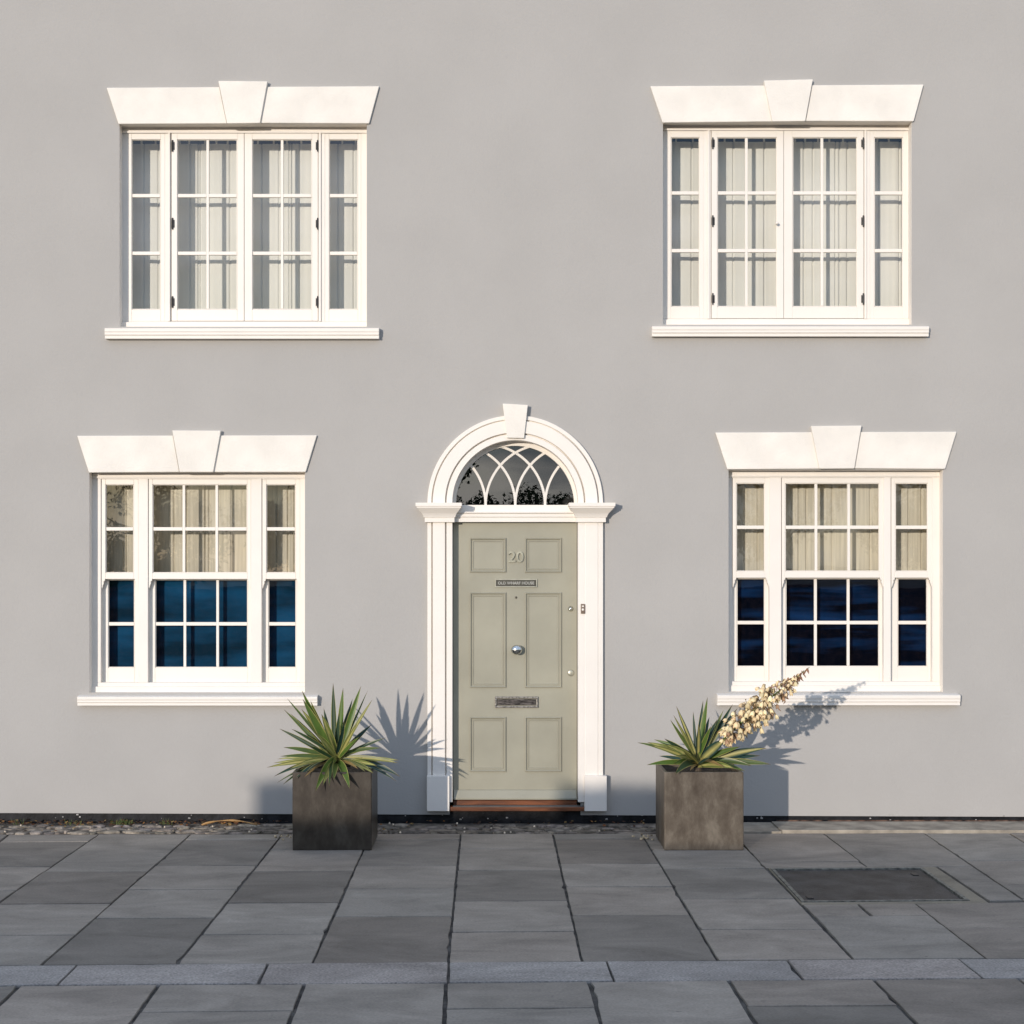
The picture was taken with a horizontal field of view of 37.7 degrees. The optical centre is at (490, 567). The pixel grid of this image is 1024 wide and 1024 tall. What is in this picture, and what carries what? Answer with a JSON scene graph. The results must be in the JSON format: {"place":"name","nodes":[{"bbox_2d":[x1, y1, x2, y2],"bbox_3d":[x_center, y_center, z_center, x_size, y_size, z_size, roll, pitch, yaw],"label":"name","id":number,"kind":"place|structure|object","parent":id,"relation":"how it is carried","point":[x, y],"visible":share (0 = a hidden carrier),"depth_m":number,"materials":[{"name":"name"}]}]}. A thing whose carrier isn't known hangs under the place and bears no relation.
{"place":"outdoors","nodes":[
{"label":"outdoors","id":0,"kind":"place"},
{"bbox_2d":[0,833,1023,1023],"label":"pavement","id":1,"kind":"structure","parent":0,"point":[511,904],"depth_m":7.90,"materials":[{"name":"stone"}]},
{"bbox_2d":[293,764,377,849],"bbox_3d":[-1.050,1.617,10.188,0.525,0.519,0.525,0,0,0],"label":"planter","id":2,"kind":"object","parent":1,"relation":"on","point":[337,814],"visible":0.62,"depth_m":9.93,"materials":[{"name":"concrete"}]},
{"bbox_2d":[270,685,399,791],"bbox_3d":[-1.065,1.129,10.128,0.750,0.687,0.659,0,0,41],"label":"yucca","id":3,"kind":"object","parent":2,"relation":"in","point":[332,752],"visible":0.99,"depth_m":10.13,"materials":[{"name":"green plant"}]},
{"bbox_2d":[656,764,743,849],"bbox_3d":[1.415,1.617,10.188,0.525,0.519,0.525,0,0,0],"label":"planter","id":4,"kind":"object","parent":1,"relation":"on","point":[703,809],"visible":0.8,"depth_m":9.93,"materials":[{"name":"concrete"}]},
{"bbox_2d":[641,668,808,774],"bbox_3d":[1.582,1.019,10.018,1.218,0.774,0.619,0,0,23],"label":"yucca","id":5,"kind":"object","parent":4,"relation":"on","point":[704,748],"visible":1,"depth_m":10.06,"materials":[{"name":"green plant"}]},
{"bbox_2d":[768,867,987,905],"bbox_3d":[2.263,1.892,8.870,1.055,0.028,1.060,0,0,0],"label":"manhole surround","id":6,"kind":"object","parent":1,"relation":"on","point":[971,896],"visible":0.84,"depth_m":8.52,"materials":[{"name":"stone"}]},
{"bbox_2d":[771,867,969,901],"bbox_3d":[2.223,1.889,8.880,0.955,0.033,0.960,0,0,0],"label":"manhole cover","id":7,"kind":"object","parent":6,"relation":"in","point":[888,884],"visible":0.95,"depth_m":8.86,"materials":[{"name":"metal"}]},
{"bbox_2d":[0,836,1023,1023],"bbox_3d":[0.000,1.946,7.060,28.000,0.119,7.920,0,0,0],"label":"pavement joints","id":8,"kind":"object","parent":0,"point":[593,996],"visible":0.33,"depth_m":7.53,"materials":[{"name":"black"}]},
{"bbox_2d":[0,822,655,839],"bbox_3d":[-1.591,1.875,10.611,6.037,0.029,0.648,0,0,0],"label":"rubble","id":9,"kind":"object","parent":8,"relation":"on","point":[252,829],"visible":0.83,"depth_m":10.69,"materials":[{"name":"grey gravel"}]},
{"bbox_2d":[13,817,171,824],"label":"weeds","id":10,"kind":"object","parent":9,"relation":"on","point":[120,821],"visible":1,"depth_m":10.92,"materials":[{"name":"plant"}]},
{"bbox_2d":[201,819,256,825],"bbox_3d":[-1.890,1.850,10.856,0.405,0.044,0.044,0,0,0],"label":"dry stalk","id":11,"kind":"object","parent":9,"relation":"on","point":[231,820],"visible":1,"depth_m":10.86,"materials":[{"name":"beige plant"}]},
{"bbox_2d":[0,819,645,831],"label":"leaf litter","id":12,"kind":"object","parent":9,"relation":"on","point":[110,824],"visible":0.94,"depth_m":10.92,"materials":[{"name":"brown plant"}]},
{"bbox_2d":[0,959,1023,987],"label":"granite channel","id":13,"kind":"object","parent":8,"relation":"on","point":[303,974],"visible":0.86,"depth_m":6.93,"materials":[{"name":"grey stone"}]},
{"bbox_2d":[744,821,1023,834],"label":"concrete strip","id":14,"kind":"object","parent":8,"relation":"on","point":[877,827],"visible":0.54,"depth_m":10.74,"materials":[{"name":"grey concrete"}]},
{"label":"ground","id":15,"kind":"structure","parent":0,"visible":0},
{"bbox_2d":[0,0,1023,823],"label":"house","id":16,"kind":"structure","parent":15,"relation":"on","point":[516,428],"depth_m":11.00,"materials":[{"name":"paint"}]},
{"bbox_2d":[77,430,317,705],"bbox_3d":[-2.147,0.005,11.094,1.763,2.014,0.309,0,0,0],"label":"window","id":17,"kind":"structure","parent":16,"relation":"in","point":[186,457],"depth_m":11.08,"materials":[{"name":"white paint"}]},
{"bbox_2d":[107,485,294,571],"bbox_3d":[-2.154,-0.210,11.305,1.823,0.937,0.039,0,0,0],"label":"curtain","id":18,"kind":"object","parent":16,"relation":"hanging from","point":[168,512],"visible":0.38,"depth_m":11.29,"materials":[{"name":"beige fabric"}]},
{"bbox_2d":[109,580,294,666],"bbox_3d":[-2.154,0.537,11.239,1.783,0.968,0.014,0,0,0],"label":"blind","id":19,"kind":"object","parent":16,"relation":"attached to","point":[201,607],"visible":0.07,"depth_m":11.24,"materials":[{"name":"blue fabric"}]},
{"bbox_2d":[105,81,378,339],"bbox_3d":[-1.817,-2.615,11.094,2.004,1.888,0.309,0,0,0],"label":"window","id":20,"kind":"structure","parent":16,"relation":"in","point":[243,112],"depth_m":11.09,"materials":[{"name":"white paint"}]},
{"bbox_2d":[133,141,356,308],"bbox_3d":[-1.814,-2.429,11.305,2.061,1.624,0.041,0,0,0],"label":"curtain","id":21,"kind":"object","parent":16,"relation":"hanging from","point":[223,227],"visible":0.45,"depth_m":11.29,"materials":[{"name":"white fabric"}]},
{"bbox_2d":[453,522,576,799],"bbox_3d":[0.181,0.685,11.048,0.912,2.053,0.121,0,0,0],"label":"door","id":22,"kind":"structure","parent":16,"relation":"in","point":[515,583],"depth_m":11.06,"materials":[{"name":"green paint"}]},
{"bbox_2d":[672,139,901,305],"bbox_3d":[2.179,-2.444,11.305,2.066,1.624,0.041,0,0,0],"label":"curtain","id":23,"kind":"object","parent":16,"relation":"hanging from","point":[839,226],"visible":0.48,"depth_m":11.29,"materials":[{"name":"white fabric"}]},
{"bbox_2d":[650,79,928,336],"bbox_3d":[2.189,-2.629,11.094,2.031,1.882,0.309,0,0,0],"label":"window","id":24,"kind":"structure","parent":16,"relation":"in","point":[784,111],"depth_m":11.09,"materials":[{"name":"white paint"}]},
{"bbox_2d":[737,484,925,570],"bbox_3d":[2.535,-0.220,11.304,1.813,0.957,0.041,0,0,0],"label":"curtain","id":25,"kind":"object","parent":16,"relation":"hanging from","point":[832,511],"visible":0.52,"depth_m":11.29,"materials":[{"name":"beige fabric"}]},
{"bbox_2d":[738,579,925,665],"bbox_3d":[2.535,0.534,11.239,1.773,0.962,0.014,0,0,0],"label":"blind","id":26,"kind":"object","parent":16,"relation":"attached to","point":[831,606],"visible":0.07,"depth_m":11.24,"materials":[{"name":"blue fabric"}]},
{"bbox_2d":[715,426,960,704],"bbox_3d":[2.542,-0.014,11.094,1.784,2.047,0.309,0,0,0],"label":"window","id":27,"kind":"structure","parent":16,"relation":"in","point":[824,447],"depth_m":11.08,"materials":[{"name":"white paint"}]}
]}

